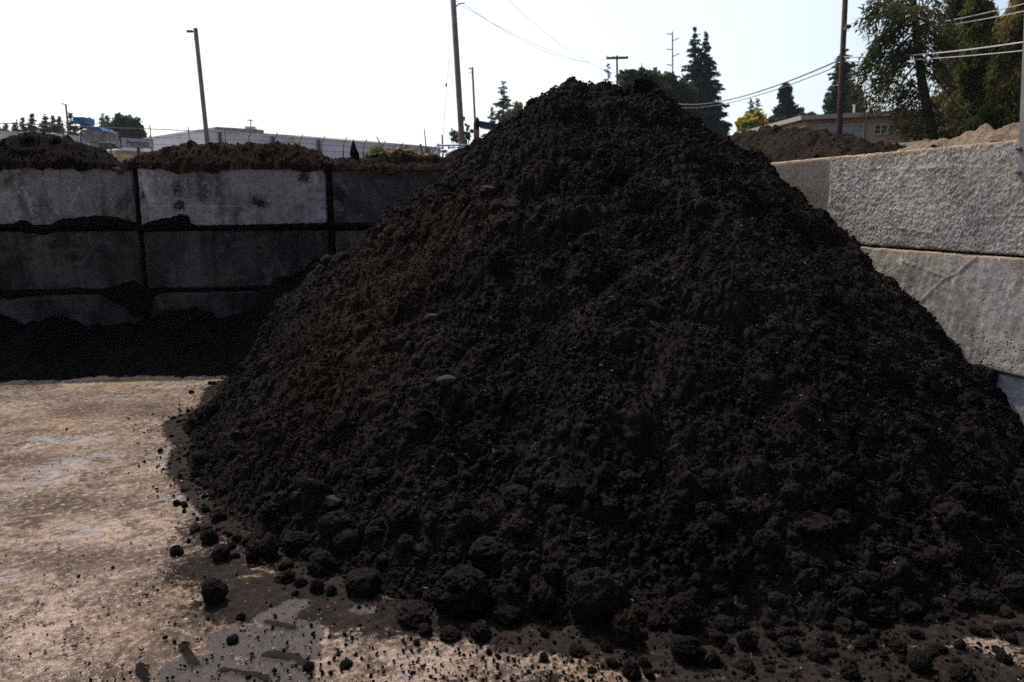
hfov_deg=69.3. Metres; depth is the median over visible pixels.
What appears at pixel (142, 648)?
ground chips
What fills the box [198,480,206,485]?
soil clod
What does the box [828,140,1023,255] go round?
concrete block
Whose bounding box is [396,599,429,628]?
soil clod
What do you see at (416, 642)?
soil clod
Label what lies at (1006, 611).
soil clod
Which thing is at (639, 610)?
soil clod
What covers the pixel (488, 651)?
soil clod
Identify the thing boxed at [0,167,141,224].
concrete block
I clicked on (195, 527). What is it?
soil clod
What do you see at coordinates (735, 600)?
grey stone
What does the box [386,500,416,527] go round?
soil clod
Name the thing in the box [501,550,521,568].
soil clod
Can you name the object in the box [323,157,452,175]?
mound crumbs
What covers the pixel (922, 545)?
soil clod
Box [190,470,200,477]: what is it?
soil clod
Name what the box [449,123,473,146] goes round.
broadleaf tree
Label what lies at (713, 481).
soil clod
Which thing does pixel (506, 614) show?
soil clod
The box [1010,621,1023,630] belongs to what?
soil clod
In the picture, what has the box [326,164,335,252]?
packed soil
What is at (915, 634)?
soil clod
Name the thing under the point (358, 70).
sky
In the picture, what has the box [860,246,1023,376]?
concrete block
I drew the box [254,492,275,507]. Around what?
soil clod
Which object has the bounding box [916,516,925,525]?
soil clod
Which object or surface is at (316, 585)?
soil clod
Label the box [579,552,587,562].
soil clod
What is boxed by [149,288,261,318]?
concrete block
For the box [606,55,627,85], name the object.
utility pole
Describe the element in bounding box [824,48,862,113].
evergreen tree
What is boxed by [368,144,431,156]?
wood debris
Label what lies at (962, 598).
soil clod
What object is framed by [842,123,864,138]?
window
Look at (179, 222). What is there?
packed soil
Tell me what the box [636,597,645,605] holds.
soil clod
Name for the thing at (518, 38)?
cable
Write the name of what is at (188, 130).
wire fence
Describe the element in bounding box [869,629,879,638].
soil clod
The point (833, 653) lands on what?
soil clod
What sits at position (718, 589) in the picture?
soil clod
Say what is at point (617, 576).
soil clod
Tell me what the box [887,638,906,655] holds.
soil clod
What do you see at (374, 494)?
soil clod
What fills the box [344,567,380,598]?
soil clod
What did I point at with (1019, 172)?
metal pole
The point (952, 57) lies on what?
cable
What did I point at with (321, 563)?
soil clod
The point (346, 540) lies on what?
soil clod
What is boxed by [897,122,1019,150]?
dirt mound
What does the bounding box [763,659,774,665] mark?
soil clod
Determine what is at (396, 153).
weeds
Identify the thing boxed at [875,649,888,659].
soil clod
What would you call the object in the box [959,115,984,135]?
evergreen shrub
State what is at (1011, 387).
concrete block
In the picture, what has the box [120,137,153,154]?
bay sign
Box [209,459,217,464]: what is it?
soil clod
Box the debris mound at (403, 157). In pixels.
[291,152,455,242]
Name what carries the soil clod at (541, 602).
on the compost heap
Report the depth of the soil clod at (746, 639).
2.54 m
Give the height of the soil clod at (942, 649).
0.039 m
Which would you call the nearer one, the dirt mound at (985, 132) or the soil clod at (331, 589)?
the soil clod at (331, 589)
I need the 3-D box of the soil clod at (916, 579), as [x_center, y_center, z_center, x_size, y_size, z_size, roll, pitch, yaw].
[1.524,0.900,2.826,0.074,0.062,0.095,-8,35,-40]
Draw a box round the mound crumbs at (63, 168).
[0,131,121,171]
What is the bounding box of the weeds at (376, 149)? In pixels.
[362,146,389,158]
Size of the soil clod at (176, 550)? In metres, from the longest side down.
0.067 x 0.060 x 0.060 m
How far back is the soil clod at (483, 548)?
2.92 m
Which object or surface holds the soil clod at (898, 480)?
on the compost heap
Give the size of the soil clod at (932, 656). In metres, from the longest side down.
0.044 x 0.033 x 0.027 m
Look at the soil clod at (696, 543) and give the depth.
2.84 m
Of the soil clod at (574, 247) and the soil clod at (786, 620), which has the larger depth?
the soil clod at (574, 247)
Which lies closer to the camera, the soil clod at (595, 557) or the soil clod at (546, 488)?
the soil clod at (595, 557)
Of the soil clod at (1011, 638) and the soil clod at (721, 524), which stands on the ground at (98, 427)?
the soil clod at (1011, 638)
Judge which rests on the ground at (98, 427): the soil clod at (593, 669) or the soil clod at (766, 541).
the soil clod at (593, 669)
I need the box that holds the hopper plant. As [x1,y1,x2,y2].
[72,117,121,148]
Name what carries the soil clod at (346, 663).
on the ground at (98, 427)
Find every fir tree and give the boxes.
[0,124,10,130]
[11,122,16,130]
[16,117,25,131]
[24,113,38,131]
[36,114,49,132]
[47,115,56,132]
[52,116,66,133]
[60,112,78,135]
[70,123,79,134]
[97,113,105,124]
[101,115,110,122]
[481,107,498,136]
[487,81,514,132]
[603,63,612,83]
[679,27,727,136]
[696,31,732,136]
[745,98,754,114]
[754,98,762,109]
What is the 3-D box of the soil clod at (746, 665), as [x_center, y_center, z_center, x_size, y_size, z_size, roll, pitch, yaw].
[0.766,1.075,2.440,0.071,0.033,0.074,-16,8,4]
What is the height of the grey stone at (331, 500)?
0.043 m
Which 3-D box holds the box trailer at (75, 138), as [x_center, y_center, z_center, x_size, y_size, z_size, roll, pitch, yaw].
[-16.365,-5.571,27.958,2.520,3.959,4.635,2,10,10]
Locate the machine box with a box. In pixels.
[98,142,116,149]
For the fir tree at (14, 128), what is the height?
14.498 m
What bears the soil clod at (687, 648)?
on the ground at (98, 427)
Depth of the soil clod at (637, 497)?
3.04 m
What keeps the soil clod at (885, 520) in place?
on the compost heap
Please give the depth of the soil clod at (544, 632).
2.62 m
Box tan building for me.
[740,104,951,143]
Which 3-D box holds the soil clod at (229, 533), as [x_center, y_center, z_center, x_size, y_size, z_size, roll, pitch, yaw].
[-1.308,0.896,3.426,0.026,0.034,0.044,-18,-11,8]
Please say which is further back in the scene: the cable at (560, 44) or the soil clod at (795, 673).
the cable at (560, 44)
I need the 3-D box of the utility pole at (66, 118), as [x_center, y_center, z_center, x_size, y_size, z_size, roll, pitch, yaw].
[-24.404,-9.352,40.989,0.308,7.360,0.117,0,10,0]
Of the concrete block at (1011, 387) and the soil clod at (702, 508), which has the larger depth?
the concrete block at (1011, 387)
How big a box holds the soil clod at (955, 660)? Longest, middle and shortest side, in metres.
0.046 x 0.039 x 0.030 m
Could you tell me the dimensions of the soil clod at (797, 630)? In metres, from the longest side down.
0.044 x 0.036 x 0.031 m
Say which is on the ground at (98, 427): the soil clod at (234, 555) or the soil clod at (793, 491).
the soil clod at (234, 555)
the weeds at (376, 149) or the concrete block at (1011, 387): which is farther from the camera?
the weeds at (376, 149)
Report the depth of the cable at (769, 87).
25.46 m
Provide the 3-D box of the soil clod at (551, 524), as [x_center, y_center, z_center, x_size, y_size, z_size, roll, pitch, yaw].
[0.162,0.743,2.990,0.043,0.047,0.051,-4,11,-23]
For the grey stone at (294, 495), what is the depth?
3.44 m
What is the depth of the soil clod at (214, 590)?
2.82 m
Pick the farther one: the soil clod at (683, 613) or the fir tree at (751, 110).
the fir tree at (751, 110)
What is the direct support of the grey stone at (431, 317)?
on the compost heap
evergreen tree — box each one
[769,82,805,119]
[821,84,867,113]
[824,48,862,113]
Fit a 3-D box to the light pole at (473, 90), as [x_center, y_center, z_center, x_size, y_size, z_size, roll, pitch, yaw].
[-1.821,-9.204,36.950,0.623,8.516,0.136,0,10,0]
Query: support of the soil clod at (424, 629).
on the ground at (98, 427)
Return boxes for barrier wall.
[106,149,149,161]
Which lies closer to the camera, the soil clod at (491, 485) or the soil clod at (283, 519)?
the soil clod at (491, 485)
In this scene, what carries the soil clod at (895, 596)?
on the compost heap
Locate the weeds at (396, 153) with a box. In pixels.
[390,144,417,156]
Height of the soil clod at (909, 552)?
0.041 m
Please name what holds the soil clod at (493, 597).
on the compost heap
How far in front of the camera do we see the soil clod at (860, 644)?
2.55 m
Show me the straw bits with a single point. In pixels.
(452, 453)
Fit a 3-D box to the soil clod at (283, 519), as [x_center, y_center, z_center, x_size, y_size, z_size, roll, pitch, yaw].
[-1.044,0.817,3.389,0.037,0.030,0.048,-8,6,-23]
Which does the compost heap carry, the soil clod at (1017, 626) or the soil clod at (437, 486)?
the soil clod at (437, 486)
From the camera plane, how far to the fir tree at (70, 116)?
96.32 m
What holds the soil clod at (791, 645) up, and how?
on the ground at (98, 427)
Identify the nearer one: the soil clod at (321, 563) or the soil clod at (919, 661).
the soil clod at (919, 661)
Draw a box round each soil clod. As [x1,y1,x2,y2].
[169,544,183,556]
[173,499,179,505]
[181,502,187,507]
[189,523,200,532]
[190,441,199,447]
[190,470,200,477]
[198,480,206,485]
[200,434,206,440]
[200,524,211,530]
[200,529,218,544]
[201,505,209,512]
[201,577,228,605]
[202,483,209,488]
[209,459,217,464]
[211,511,226,523]
[211,543,230,561]
[217,485,227,494]
[226,531,232,536]
[226,634,238,644]
[228,541,236,549]
[230,552,240,558]
[231,534,241,542]
[235,612,245,620]
[240,535,254,545]
[241,481,250,488]
[245,539,260,563]
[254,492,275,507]
[258,500,281,521]
[259,532,278,559]
[274,569,294,583]
[278,560,294,571]
[280,516,287,522]
[282,530,309,551]
[291,590,299,596]
[294,577,307,586]
[296,478,323,489]
[300,549,311,559]
[302,661,314,671]
[306,547,335,577]
[309,578,324,593]
[316,510,356,539]
[325,584,336,595]
[331,528,361,553]
[339,658,352,669]
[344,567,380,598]
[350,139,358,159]
[350,557,357,563]
[364,466,387,483]
[364,524,381,537]
[370,490,379,499]
[375,555,388,562]
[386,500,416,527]
[396,533,415,556]
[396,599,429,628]
[413,543,428,558]
[413,639,419,645]
[414,588,422,594]
[418,623,431,637]
[424,511,439,536]
[429,563,491,619]
[431,482,441,489]
[438,625,461,642]
[448,475,458,484]
[455,509,477,536]
[468,536,508,561]
[469,619,491,642]
[486,247,507,271]
[486,648,491,655]
[487,483,494,488]
[490,592,496,600]
[492,603,521,624]
[495,471,504,482]
[501,485,531,506]
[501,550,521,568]
[508,518,534,537]
[527,584,556,618]
[535,480,554,497]
[536,263,552,277]
[539,652,548,662]
[540,628,548,638]
[541,562,561,578]
[546,519,556,531]
[552,477,581,502]
[556,508,562,513]
[562,592,566,601]
[566,567,620,626]
[569,243,582,252]
[569,642,585,657]
[573,531,588,541]
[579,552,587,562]
[585,484,597,500]
[587,666,596,672]
[588,550,603,567]
[599,639,612,652]
[606,657,619,668]
[611,608,641,647]
[613,572,625,580]
[614,580,625,590]
[617,469,639,491]
[620,541,629,549]
[622,659,641,681]
[627,511,638,525]
[628,603,647,622]
[630,493,644,505]
[630,552,638,560]
[634,77,649,89]
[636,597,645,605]
[638,657,650,667]
[640,628,647,639]
[643,669,654,679]
[646,615,664,629]
[649,538,660,550]
[665,581,674,590]
[666,591,702,633]
[669,499,679,511]
[670,635,706,662]
[671,552,682,563]
[682,521,712,543]
[687,533,706,556]
[691,572,702,585]
[695,501,710,514]
[698,468,727,495]
[705,513,734,536]
[705,653,720,667]
[706,544,716,553]
[710,631,727,647]
[711,582,728,595]
[714,614,735,632]
[723,497,759,518]
[723,642,733,654]
[726,548,749,576]
[734,658,754,673]
[736,616,747,630]
[736,629,758,649]
[752,528,783,553]
[760,617,773,630]
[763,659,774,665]
[764,630,778,640]
[764,664,775,671]
[766,591,788,608]
[777,636,801,655]
[778,482,804,500]
[779,626,796,637]
[781,615,791,624]
[790,670,801,677]
[791,512,837,534]
[791,626,801,634]
[793,557,806,565]
[793,568,819,595]
[797,607,806,615]
[804,642,829,663]
[816,619,830,629]
[816,630,836,646]
[816,641,826,650]
[821,669,830,676]
[824,578,838,588]
[824,601,836,615]
[825,471,852,495]
[828,650,838,656]
[830,508,857,534]
[832,617,853,634]
[835,561,843,571]
[840,586,868,612]
[840,663,860,680]
[841,655,857,666]
[842,607,853,619]
[853,620,869,633]
[853,641,867,649]
[858,569,883,590]
[859,633,877,647]
[863,606,889,622]
[865,523,886,540]
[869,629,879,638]
[875,512,896,527]
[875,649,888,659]
[876,542,897,559]
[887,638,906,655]
[888,473,906,489]
[888,592,901,602]
[897,658,904,663]
[899,601,922,619]
[904,548,912,558]
[906,649,933,673]
[907,568,924,588]
[909,629,924,639]
[912,555,926,565]
[913,539,929,552]
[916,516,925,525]
[923,545,941,568]
[923,645,940,655]
[925,650,934,658]
[929,597,941,606]
[931,502,970,530]
[932,643,949,653]
[936,612,949,620]
[947,543,967,563]
[947,662,974,681]
[949,481,977,503]
[951,657,963,663]
[952,592,970,604]
[953,639,965,649]
[954,619,963,625]
[967,510,978,520]
[968,625,991,637]
[969,588,994,610]
[979,485,1007,506]
[991,645,1006,653]
[992,622,1015,635]
[995,652,1013,664]
[999,573,1023,601]
[999,604,1015,618]
[1003,633,1018,643]
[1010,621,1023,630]
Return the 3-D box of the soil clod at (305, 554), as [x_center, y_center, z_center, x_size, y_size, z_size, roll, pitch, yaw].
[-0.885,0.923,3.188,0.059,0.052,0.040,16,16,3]
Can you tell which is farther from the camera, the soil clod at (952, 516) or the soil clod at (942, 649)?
the soil clod at (952, 516)
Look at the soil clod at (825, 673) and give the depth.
2.40 m
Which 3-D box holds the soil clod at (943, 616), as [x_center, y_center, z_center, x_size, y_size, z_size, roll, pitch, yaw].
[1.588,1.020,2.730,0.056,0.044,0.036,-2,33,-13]
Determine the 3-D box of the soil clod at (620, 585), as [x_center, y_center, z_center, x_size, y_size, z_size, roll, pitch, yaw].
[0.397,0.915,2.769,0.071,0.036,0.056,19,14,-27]
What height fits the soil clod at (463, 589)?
0.183 m
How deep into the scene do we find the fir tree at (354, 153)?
7.79 m
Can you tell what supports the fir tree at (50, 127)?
on the ground at (98, 427)
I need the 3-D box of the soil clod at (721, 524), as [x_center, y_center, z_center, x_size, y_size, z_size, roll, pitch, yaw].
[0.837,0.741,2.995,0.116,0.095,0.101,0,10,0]
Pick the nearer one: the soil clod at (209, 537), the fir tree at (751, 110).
the soil clod at (209, 537)
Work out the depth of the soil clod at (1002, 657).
2.47 m
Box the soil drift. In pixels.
[0,252,335,382]
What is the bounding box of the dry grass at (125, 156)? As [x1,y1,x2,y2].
[114,153,133,160]
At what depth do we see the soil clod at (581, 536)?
2.93 m
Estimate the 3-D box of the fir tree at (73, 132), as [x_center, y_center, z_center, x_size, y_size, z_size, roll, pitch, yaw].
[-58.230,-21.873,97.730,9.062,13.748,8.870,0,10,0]
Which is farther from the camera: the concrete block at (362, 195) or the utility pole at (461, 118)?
the utility pole at (461, 118)
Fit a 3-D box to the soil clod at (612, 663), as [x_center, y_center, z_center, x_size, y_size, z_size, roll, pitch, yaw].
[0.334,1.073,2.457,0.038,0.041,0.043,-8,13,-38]
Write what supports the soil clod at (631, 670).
on the ground at (98, 427)
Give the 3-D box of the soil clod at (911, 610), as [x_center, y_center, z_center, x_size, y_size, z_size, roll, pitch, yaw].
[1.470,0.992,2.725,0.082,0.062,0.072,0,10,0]
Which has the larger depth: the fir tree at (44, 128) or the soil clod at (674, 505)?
the fir tree at (44, 128)
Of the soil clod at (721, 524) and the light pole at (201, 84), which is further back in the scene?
the light pole at (201, 84)
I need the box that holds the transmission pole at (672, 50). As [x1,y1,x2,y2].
[666,32,679,70]
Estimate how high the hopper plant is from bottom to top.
3.694 m
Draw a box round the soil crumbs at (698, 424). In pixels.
[182,74,1023,628]
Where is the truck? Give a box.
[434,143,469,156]
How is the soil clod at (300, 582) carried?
on the ground at (98, 427)
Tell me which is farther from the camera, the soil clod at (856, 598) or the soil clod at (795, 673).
the soil clod at (856, 598)
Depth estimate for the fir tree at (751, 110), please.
110.29 m
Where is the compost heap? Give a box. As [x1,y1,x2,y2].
[182,76,1023,629]
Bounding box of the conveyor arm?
[473,117,497,139]
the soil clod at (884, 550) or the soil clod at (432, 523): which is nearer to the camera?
the soil clod at (884, 550)
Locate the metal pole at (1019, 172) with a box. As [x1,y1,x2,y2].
[1013,27,1023,179]
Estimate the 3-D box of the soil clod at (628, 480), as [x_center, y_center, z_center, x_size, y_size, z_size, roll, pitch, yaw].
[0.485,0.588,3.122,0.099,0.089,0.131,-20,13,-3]
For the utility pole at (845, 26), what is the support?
on the ground at (98, 427)
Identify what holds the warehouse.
on the ground at (98, 427)
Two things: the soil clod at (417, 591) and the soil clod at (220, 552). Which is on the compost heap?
the soil clod at (417, 591)
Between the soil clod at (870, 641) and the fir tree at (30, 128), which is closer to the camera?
the soil clod at (870, 641)
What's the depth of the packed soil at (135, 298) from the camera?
7.47 m
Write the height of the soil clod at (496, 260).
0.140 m
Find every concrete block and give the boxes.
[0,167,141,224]
[0,229,147,289]
[0,288,157,326]
[137,168,329,224]
[143,229,331,287]
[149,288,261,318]
[332,169,446,226]
[335,229,366,253]
[771,155,846,210]
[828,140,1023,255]
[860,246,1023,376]
[995,370,1023,429]
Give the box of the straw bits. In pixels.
[0,85,1019,681]
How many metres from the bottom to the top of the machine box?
0.513 m
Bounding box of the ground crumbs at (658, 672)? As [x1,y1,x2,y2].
[0,374,1023,681]
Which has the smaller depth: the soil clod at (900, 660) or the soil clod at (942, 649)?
the soil clod at (900, 660)
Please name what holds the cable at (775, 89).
attached to the utility pole at (845, 26)
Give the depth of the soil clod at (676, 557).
2.85 m
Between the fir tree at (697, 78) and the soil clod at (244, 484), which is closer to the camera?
the soil clod at (244, 484)
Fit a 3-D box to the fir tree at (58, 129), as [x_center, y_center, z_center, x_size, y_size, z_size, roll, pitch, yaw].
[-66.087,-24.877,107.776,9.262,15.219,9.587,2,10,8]
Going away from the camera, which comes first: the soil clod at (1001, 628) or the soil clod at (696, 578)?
the soil clod at (1001, 628)
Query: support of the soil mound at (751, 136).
on the ground at (98, 427)
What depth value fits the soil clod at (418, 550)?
3.01 m
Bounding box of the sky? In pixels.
[0,0,1010,156]
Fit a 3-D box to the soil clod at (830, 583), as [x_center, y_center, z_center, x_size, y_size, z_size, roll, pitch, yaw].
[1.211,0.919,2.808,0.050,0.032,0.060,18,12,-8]
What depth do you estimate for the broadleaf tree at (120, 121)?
84.11 m
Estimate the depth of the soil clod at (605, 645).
2.54 m
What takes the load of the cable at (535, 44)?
attached to the transmission pole at (672, 50)
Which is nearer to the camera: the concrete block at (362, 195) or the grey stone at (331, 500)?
the grey stone at (331, 500)
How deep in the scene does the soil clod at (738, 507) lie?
2.97 m
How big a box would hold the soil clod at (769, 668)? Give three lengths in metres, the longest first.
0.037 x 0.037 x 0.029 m
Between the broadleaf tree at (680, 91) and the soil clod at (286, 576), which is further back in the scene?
the broadleaf tree at (680, 91)
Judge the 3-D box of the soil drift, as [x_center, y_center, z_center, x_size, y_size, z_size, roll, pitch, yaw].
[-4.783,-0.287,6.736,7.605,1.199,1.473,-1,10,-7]
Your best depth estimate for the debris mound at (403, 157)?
9.88 m
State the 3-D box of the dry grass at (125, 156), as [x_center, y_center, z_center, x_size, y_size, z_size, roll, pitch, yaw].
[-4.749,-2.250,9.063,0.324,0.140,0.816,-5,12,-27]
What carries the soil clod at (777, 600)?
on the compost heap
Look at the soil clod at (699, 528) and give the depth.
2.92 m
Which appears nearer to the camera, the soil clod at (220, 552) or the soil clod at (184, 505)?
the soil clod at (220, 552)
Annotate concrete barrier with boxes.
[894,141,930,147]
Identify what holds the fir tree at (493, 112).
on the ground at (98, 427)
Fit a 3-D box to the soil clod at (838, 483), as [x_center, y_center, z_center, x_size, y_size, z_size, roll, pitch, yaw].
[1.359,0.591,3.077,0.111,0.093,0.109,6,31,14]
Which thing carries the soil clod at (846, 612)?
on the compost heap
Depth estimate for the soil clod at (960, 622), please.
2.69 m
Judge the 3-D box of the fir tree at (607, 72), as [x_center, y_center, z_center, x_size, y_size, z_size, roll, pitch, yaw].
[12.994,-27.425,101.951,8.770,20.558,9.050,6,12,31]
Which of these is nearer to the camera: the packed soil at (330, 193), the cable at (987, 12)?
the packed soil at (330, 193)
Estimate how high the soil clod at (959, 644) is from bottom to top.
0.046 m
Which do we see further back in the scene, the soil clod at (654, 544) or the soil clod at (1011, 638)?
the soil clod at (654, 544)
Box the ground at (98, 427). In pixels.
[0,375,1023,681]
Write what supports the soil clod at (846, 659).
on the ground at (98, 427)
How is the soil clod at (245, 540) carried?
on the ground at (98, 427)
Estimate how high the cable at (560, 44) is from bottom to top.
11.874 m
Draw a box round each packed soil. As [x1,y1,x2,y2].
[0,214,374,234]
[0,280,263,317]
[136,168,139,238]
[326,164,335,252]
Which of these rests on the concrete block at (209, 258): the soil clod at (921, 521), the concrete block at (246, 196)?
the concrete block at (246, 196)
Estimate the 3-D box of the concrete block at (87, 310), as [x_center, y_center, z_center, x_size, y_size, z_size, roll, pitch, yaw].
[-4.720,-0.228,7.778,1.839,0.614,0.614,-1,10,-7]
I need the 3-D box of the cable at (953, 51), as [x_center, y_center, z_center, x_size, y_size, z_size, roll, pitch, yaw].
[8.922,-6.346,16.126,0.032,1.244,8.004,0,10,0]
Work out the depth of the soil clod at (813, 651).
2.48 m
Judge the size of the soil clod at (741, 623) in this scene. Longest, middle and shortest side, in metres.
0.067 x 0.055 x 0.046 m
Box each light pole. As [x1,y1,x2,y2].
[186,28,209,143]
[468,67,475,119]
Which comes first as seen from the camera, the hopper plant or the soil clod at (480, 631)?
the soil clod at (480, 631)
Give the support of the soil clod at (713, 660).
on the ground at (98, 427)
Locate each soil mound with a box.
[0,132,126,229]
[118,140,354,228]
[323,156,451,228]
[719,124,906,161]
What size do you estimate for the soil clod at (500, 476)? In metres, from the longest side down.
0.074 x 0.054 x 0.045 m
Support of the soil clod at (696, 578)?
on the compost heap
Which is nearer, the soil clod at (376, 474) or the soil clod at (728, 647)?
the soil clod at (728, 647)
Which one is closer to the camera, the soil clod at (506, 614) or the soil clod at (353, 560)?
the soil clod at (506, 614)
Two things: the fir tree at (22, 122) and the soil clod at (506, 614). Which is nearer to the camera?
the soil clod at (506, 614)
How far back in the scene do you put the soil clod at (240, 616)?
2.73 m
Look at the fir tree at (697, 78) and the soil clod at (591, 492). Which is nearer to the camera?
the soil clod at (591, 492)
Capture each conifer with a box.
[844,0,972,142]
[927,0,966,107]
[938,0,999,138]
[976,0,1023,129]
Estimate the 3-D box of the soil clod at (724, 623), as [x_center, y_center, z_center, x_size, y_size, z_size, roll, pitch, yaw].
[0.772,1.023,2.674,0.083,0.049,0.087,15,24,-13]
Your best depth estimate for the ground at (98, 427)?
2.83 m
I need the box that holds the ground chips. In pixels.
[0,442,332,681]
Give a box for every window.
[814,124,835,132]
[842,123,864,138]
[873,124,888,134]
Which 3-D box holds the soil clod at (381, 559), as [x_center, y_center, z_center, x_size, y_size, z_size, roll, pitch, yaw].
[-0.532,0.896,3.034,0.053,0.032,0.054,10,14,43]
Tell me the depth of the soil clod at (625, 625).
2.55 m
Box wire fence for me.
[0,119,435,156]
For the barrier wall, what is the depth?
14.41 m
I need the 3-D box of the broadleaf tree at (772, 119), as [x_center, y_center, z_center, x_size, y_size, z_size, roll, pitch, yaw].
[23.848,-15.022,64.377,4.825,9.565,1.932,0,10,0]
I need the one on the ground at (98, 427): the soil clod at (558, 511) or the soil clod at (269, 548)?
the soil clod at (269, 548)
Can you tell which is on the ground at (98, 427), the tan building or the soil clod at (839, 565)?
the tan building
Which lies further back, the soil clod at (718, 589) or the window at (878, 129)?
the window at (878, 129)
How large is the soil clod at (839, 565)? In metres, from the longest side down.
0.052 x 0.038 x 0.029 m
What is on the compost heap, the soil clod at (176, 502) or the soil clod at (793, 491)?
the soil clod at (793, 491)
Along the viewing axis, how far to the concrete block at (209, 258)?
7.59 m
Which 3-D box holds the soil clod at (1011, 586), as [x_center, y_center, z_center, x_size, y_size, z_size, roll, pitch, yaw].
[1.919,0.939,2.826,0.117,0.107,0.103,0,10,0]
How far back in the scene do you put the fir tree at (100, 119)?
94.36 m
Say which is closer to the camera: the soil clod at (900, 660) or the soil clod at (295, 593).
the soil clod at (900, 660)
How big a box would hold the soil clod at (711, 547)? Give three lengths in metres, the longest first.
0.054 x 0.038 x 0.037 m
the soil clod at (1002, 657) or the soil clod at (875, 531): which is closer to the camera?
the soil clod at (1002, 657)
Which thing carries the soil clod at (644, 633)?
on the ground at (98, 427)
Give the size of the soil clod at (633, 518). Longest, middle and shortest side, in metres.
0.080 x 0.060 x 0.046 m
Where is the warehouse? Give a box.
[144,126,441,158]
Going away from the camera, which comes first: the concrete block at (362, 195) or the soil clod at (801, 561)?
the soil clod at (801, 561)
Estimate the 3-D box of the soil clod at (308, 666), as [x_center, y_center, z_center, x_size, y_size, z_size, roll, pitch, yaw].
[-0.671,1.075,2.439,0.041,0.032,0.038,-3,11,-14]
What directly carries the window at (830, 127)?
in the tan building
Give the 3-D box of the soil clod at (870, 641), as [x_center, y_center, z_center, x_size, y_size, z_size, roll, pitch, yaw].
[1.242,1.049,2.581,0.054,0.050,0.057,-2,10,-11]
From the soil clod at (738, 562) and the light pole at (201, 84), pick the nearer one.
the soil clod at (738, 562)
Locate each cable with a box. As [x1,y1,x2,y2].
[459,4,671,65]
[466,5,610,60]
[513,4,659,72]
[681,59,839,104]
[695,65,838,107]
[843,41,1022,57]
[844,50,1022,61]
[879,11,1023,28]
[937,3,1023,22]
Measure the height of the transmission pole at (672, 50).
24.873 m
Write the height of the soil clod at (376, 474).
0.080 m
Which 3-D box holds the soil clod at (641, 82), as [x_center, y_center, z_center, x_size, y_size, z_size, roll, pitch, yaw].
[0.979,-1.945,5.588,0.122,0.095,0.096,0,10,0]
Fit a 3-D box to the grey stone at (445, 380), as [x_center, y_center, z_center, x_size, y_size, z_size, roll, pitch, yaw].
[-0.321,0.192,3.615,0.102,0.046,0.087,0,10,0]
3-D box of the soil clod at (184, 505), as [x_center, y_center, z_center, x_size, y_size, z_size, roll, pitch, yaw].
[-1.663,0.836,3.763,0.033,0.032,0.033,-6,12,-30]
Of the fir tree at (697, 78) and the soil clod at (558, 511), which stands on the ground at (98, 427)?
the fir tree at (697, 78)
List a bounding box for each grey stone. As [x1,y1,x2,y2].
[289,490,300,499]
[323,494,343,506]
[423,313,437,321]
[436,375,456,385]
[480,185,493,192]
[732,596,739,608]
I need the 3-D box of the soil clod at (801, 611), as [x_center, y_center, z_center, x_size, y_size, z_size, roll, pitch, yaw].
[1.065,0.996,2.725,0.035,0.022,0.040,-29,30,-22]
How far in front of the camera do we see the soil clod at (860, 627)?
2.64 m
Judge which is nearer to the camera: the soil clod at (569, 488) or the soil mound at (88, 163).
the soil clod at (569, 488)
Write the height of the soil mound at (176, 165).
2.192 m
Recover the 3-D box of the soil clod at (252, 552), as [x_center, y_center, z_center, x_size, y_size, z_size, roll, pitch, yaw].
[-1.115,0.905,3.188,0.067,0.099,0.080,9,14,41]
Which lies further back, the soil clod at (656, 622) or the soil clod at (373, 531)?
the soil clod at (373, 531)
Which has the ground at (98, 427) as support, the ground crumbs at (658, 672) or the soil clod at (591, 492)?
the ground crumbs at (658, 672)
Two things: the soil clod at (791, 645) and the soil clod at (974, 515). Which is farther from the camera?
the soil clod at (974, 515)
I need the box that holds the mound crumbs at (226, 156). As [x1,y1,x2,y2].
[120,140,325,174]
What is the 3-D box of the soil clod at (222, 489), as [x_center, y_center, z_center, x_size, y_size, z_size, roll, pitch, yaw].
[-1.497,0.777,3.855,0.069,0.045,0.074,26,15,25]
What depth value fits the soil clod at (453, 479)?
3.27 m
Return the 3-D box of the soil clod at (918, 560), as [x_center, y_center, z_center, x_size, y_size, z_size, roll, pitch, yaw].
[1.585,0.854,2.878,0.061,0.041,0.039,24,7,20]
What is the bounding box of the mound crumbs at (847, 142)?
[724,125,904,161]
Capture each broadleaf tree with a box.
[98,112,149,140]
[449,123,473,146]
[502,101,522,117]
[615,63,703,114]
[734,109,769,132]
[767,111,817,123]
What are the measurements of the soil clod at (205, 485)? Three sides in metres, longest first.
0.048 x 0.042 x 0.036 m
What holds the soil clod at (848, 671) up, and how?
on the ground at (98, 427)
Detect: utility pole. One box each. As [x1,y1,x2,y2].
[61,103,69,134]
[450,0,464,146]
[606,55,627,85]
[836,0,850,133]
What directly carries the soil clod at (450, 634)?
on the ground at (98, 427)
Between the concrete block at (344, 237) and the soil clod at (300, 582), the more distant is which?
the concrete block at (344, 237)
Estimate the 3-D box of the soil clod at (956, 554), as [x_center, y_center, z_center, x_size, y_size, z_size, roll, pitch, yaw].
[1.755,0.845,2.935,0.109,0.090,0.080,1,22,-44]
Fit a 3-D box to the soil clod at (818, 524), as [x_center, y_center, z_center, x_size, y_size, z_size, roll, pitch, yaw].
[1.216,0.737,2.974,0.182,0.070,0.150,0,10,0]
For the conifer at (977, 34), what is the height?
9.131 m

